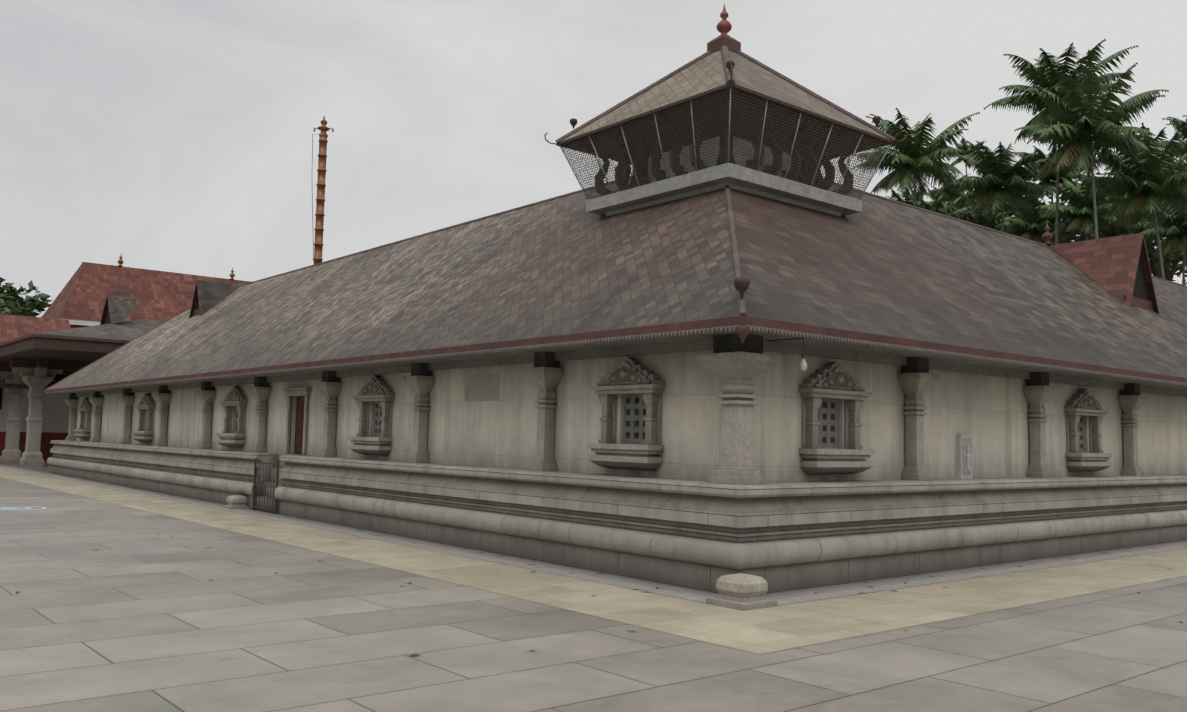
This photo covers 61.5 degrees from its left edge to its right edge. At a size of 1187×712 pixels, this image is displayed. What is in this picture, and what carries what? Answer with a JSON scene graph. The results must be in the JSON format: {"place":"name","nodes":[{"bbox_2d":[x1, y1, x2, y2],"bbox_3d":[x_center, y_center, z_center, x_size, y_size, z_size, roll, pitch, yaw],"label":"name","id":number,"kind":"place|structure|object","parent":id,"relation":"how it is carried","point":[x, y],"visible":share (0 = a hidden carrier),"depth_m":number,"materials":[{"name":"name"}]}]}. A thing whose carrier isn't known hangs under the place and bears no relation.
{"place":"outdoors","nodes":[
{"label":"outdoors","id":0,"kind":"place"},
{"bbox_2d":[0,262,249,460],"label":"gatehouse building","id":1,"kind":"structure","parent":0,"point":[79,301],"depth_m":55.98,"materials":[{"name":"red tile"}]},
{"bbox_2d":[118,255,234,279],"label":"roof finials","id":2,"kind":"object","parent":1,"relation":"on","point":[120,262],"visible":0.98,"depth_m":58.89,"materials":[{"name":"brown metal"}]},
{"bbox_2d":[0,461,1186,711],"bbox_3d":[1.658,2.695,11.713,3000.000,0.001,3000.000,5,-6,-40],"label":"ground","id":3,"kind":"structure","parent":0,"point":[120,601],"depth_m":8.88,"materials":[{"name":"grey stone"}]},
{"bbox_2d":[0,506,46,510],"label":"floor marking","id":4,"kind":"object","parent":3,"relation":"on","point":[15,509],"visible":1,"depth_m":20.45,"materials":[{"name":"paint"}]},
{"bbox_2d":[0,277,52,316],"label":"broadleaf tree","id":5,"kind":"object","parent":3,"relation":"on","point":[12,302],"visible":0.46,"depth_m":94.81,"materials":[{"name":"green plant"}]},
{"bbox_2d":[0,295,162,465],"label":"entrance porch","id":6,"kind":"object","parent":3,"relation":"on","point":[35,363],"visible":0.5,"depth_m":42.73,"materials":[{"name":"stone"}]},
{"bbox_2d":[312,116,333,263],"bbox_3d":[-12.788,-3.054,46.093,0.900,16.483,0.878,5,-6,-40],"label":"flag mast","id":7,"kind":"object","parent":3,"relation":"on","point":[319,213],"visible":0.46,"depth_m":46.35,"materials":[{"name":"gold metal"}]},
{"bbox_2d":[222,495,777,610],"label":"stone blocks","id":8,"kind":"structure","parent":3,"relation":"on","point":[743,592],"depth_m":10.24,"materials":[{"name":"grey stone"}]},
{"bbox_2d":[16,475,1186,655],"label":"fallen leaves","id":9,"kind":"object","parent":3,"relation":"on","point":[593,575],"visible":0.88,"depth_m":13.33,"materials":[{"name":"brown plant"}]},
{"bbox_2d":[47,440,1186,592],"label":"stone plinth","id":10,"kind":"structure","parent":3,"relation":"on","point":[707,535],"depth_m":13.99,"materials":[{"name":"grey stone"}]},
{"bbox_2d":[252,458,278,513],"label":"iron gate","id":11,"kind":"structure","parent":10,"relation":"attached to","point":[265,485],"depth_m":20.95,"materials":[{"name":"black metal"}]},
{"bbox_2d":[851,108,979,205],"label":"coconut palm","id":12,"kind":"object","parent":3,"relation":"on","point":[909,163],"visible":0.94,"depth_m":90.56,"materials":[{"name":"green plant"}]},
{"bbox_2d":[885,189,951,208],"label":"coconut palm","id":13,"kind":"object","parent":3,"relation":"on","point":[894,194],"visible":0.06,"depth_m":112.61,"materials":[{"name":"green plant"}]},
{"bbox_2d":[907,193,972,218],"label":"coconut palm","id":14,"kind":"object","parent":3,"relation":"on","point":[941,209],"visible":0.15,"depth_m":109.34,"materials":[{"name":"green plant"}]},
{"bbox_2d":[926,174,969,216],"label":"coconut palm","id":15,"kind":"object","parent":3,"relation":"on","point":[949,192],"visible":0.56,"depth_m":100.50,"materials":[{"name":"green plant"}]},
{"bbox_2d":[925,187,984,218],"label":"coconut palm","id":16,"kind":"object","parent":3,"relation":"on","point":[933,196],"visible":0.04,"depth_m":118.05,"materials":[{"name":"green plant"}]},
{"bbox_2d":[951,136,986,221],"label":"coconut palm","id":17,"kind":"object","parent":3,"relation":"on","point":[965,146],"visible":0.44,"depth_m":98.00,"materials":[{"name":"green plant"}]},
{"bbox_2d":[946,199,1016,229],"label":"coconut palm","id":18,"kind":"object","parent":3,"relation":"on","point":[982,220],"visible":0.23,"depth_m":112.00,"materials":[{"name":"green plant"}]},
{"bbox_2d":[968,198,1017,234],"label":"coconut palm","id":19,"kind":"object","parent":3,"relation":"on","point":[1007,215],"depth_m":118.98,"materials":[{"name":"green plant"}]},
{"bbox_2d":[943,141,1055,231],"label":"coconut palm","id":20,"kind":"object","parent":3,"relation":"on","point":[1002,174],"visible":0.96,"depth_m":91.76,"materials":[{"name":"green plant"}]},
{"bbox_2d":[971,199,1100,243],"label":"broadleaf tree","id":21,"kind":"object","parent":3,"relation":"on","point":[1014,213],"visible":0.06,"depth_m":120.26,"materials":[{"name":"green plant"}]},
{"bbox_2d":[996,195,1083,244],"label":"coconut palm","id":22,"kind":"object","parent":3,"relation":"on","point":[1029,226],"visible":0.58,"depth_m":109.45,"materials":[{"name":"green plant"}]},
{"bbox_2d":[1013,145,1097,244],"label":"coconut palm","id":23,"kind":"object","parent":3,"relation":"on","point":[1045,182],"visible":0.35,"depth_m":110.30,"materials":[{"name":"green plant"}]},
{"bbox_2d":[984,39,1137,243],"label":"coconut palm","id":24,"kind":"object","parent":3,"relation":"on","point":[1038,76],"visible":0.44,"depth_m":86.02,"materials":[{"name":"green plant"}]},
{"bbox_2d":[1035,173,1129,240],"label":"coconut palm","id":25,"kind":"object","parent":3,"relation":"on","point":[1078,213],"visible":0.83,"depth_m":104.47,"materials":[{"name":"green plant"}]},
{"bbox_2d":[1011,171,1165,273],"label":"broadleaf tree","id":26,"kind":"object","parent":3,"relation":"on","point":[1105,232],"visible":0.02,"depth_m":116.20,"materials":[{"name":"green plant"}]},
{"bbox_2d":[1014,50,1168,238],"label":"coconut palm","id":27,"kind":"object","parent":3,"relation":"on","point":[1078,130],"visible":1,"depth_m":80.32,"materials":[{"name":"green plant"}]},
{"bbox_2d":[1074,128,1186,278],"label":"coconut palm","id":28,"kind":"object","parent":3,"relation":"on","point":[1149,184],"visible":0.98,"depth_m":83.09,"materials":[{"name":"green plant"}]},
{"bbox_2d":[1107,199,1166,244],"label":"coconut palm","id":29,"kind":"object","parent":3,"relation":"on","point":[1124,232],"visible":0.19,"depth_m":108.04,"materials":[{"name":"green plant"}]},
{"bbox_2d":[1091,228,1186,284],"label":"broadleaf tree","id":30,"kind":"object","parent":3,"relation":"on","point":[1169,270],"visible":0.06,"depth_m":117.83,"materials":[{"name":"green plant"}]},
{"bbox_2d":[1104,123,1185,248],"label":"coconut palm","id":31,"kind":"object","parent":3,"relation":"on","point":[1161,134],"visible":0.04,"depth_m":106.91,"materials":[{"name":"green plant"}]},
{"bbox_2d":[1124,198,1186,284],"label":"coconut palm","id":32,"kind":"object","parent":3,"relation":"on","point":[1173,228],"visible":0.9,"depth_m":101.29,"materials":[{"name":"green plant"}]},
{"bbox_2d":[1143,115,1186,185],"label":"coconut palm","id":33,"kind":"object","parent":3,"relation":"on","point":[1178,124],"visible":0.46,"depth_m":92.71,"materials":[{"name":"green plant"}]},
{"bbox_2d":[1147,234,1186,281],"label":"broadleaf tree","id":34,"kind":"object","parent":3,"relation":"on","point":[1167,259],"visible":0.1,"depth_m":118.22,"materials":[{"name":"green plant"}]},
{"bbox_2d":[0,0,1186,316],"label":"sky","id":35,"kind":"structure","parent":0,"point":[175,136],"materials":[{"name":"grey"}]},
{"bbox_2d":[75,350,1186,481],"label":"temple walls","id":36,"kind":"structure","parent":0,"point":[989,413],"depth_m":15.40,"materials":[{"name":"grey stone"}]},
{"bbox_2d":[255,387,311,513],"bbox_3d":[-6.540,1.989,21.284,0.780,2.630,1.240,5,-6,-40],"label":"doorway with steps","id":37,"kind":"structure","parent":36,"relation":"in","point":[302,419],"depth_m":21.53,"materials":[{"name":"grey stone"}]},
{"bbox_2d":[74,357,1112,474],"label":"carved windows","id":38,"kind":"structure","parent":36,"relation":"in","point":[825,388],"depth_m":13.28,"materials":[{"name":"grey stone"}]},
{"bbox_2d":[65,333,1148,484],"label":"pilasters","id":39,"kind":"object","parent":36,"relation":"attached to","point":[734,363],"visible":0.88,"depth_m":14.51,"materials":[{"name":"grey stone"}]},
{"bbox_2d":[47,178,1186,389],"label":"temple roof","id":40,"kind":"structure","parent":36,"relation":"on","point":[566,265],"depth_m":17.30,"materials":[{"name":"grey tile"}]},
{"bbox_2d":[189,280,240,317],"bbox_3d":[-12.841,-1.827,34.209,1.560,1.404,1.220,5,-6,-40],"label":"dormer","id":41,"kind":"object","parent":40,"relation":"on","point":[208,295],"visible":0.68,"depth_m":33.91,"materials":[{"name":"stone"}]},
{"bbox_2d":[45,177,1186,389],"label":"roof ridge caps","id":42,"kind":"object","parent":40,"relation":"on","point":[741,303],"visible":0.33,"depth_m":21.23,"materials":[{"name":"tile"}]},
{"bbox_2d":[45,316,1186,396],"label":"roof eaves","id":43,"kind":"object","parent":40,"relation":"attached to","point":[819,341],"visible":1,"depth_m":14.46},
{"bbox_2d":[586,163,861,215],"bbox_3d":[2.233,-1.866,17.374,3.380,1.700,3.380,5,-6,-40],"label":"turret base","id":44,"kind":"object","parent":40,"relation":"on","point":[732,176],"visible":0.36,"depth_m":16.20,"materials":[{"name":"grey stone"}]},
{"bbox_2d":[580,96,868,195],"bbox_3d":[2.263,-3.236,17.486,3.947,1.050,3.947,5,-6,-40],"label":"timber pavilion","id":45,"kind":"object","parent":44,"relation":"on","point":[715,151],"depth_m":16.53,"materials":[{"name":"brown wood"}]},
{"bbox_2d":[555,45,895,161],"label":"pavilion roof","id":46,"kind":"structure","parent":45,"relation":"on","point":[704,74],"depth_m":16.59,"materials":[{"name":"grey tile"}]},
{"bbox_2d":[560,87,890,199],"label":"slanted struts","id":47,"kind":"object","parent":46,"relation":"on","point":[728,155],"visible":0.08,"depth_m":16.24,"materials":[{"name":"brown wood"}]},
{"bbox_2d":[560,87,889,198],"bbox_3d":[2.262,-3.231,17.486,4.100,1.020,4.100,5,-6,-40],"label":"wire mesh","id":48,"kind":"object","parent":47,"relation":"attached to","point":[628,183],"visible":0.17,"depth_m":16.14,"materials":[{"name":"grey metal"}]},
{"bbox_2d":[544,3,907,343],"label":"roof finials","id":49,"kind":"object","parent":46,"relation":"on","point":[724,27],"visible":0.96,"depth_m":17.44,"materials":[{"name":"brown metal"}]},
{"bbox_2d":[766,337,806,370],"bbox_3d":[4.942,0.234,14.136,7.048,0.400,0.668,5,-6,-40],"label":"hanging bulb","id":50,"kind":"object","parent":40,"relation":"attached to","point":[803,365],"visible":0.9,"depth_m":11.68,"materials":[{"name":"white glass"}]},
{"bbox_2d":[1042,222,1159,314],"bbox_3d":[12.060,-2.166,24.182,1.680,2.618,2.393,5,-6,-40],"label":"dormer","id":51,"kind":"object","parent":40,"relation":"on","point":[1117,267],"visible":0.88,"depth_m":23.55,"materials":[{"name":"tile"}]}
]}

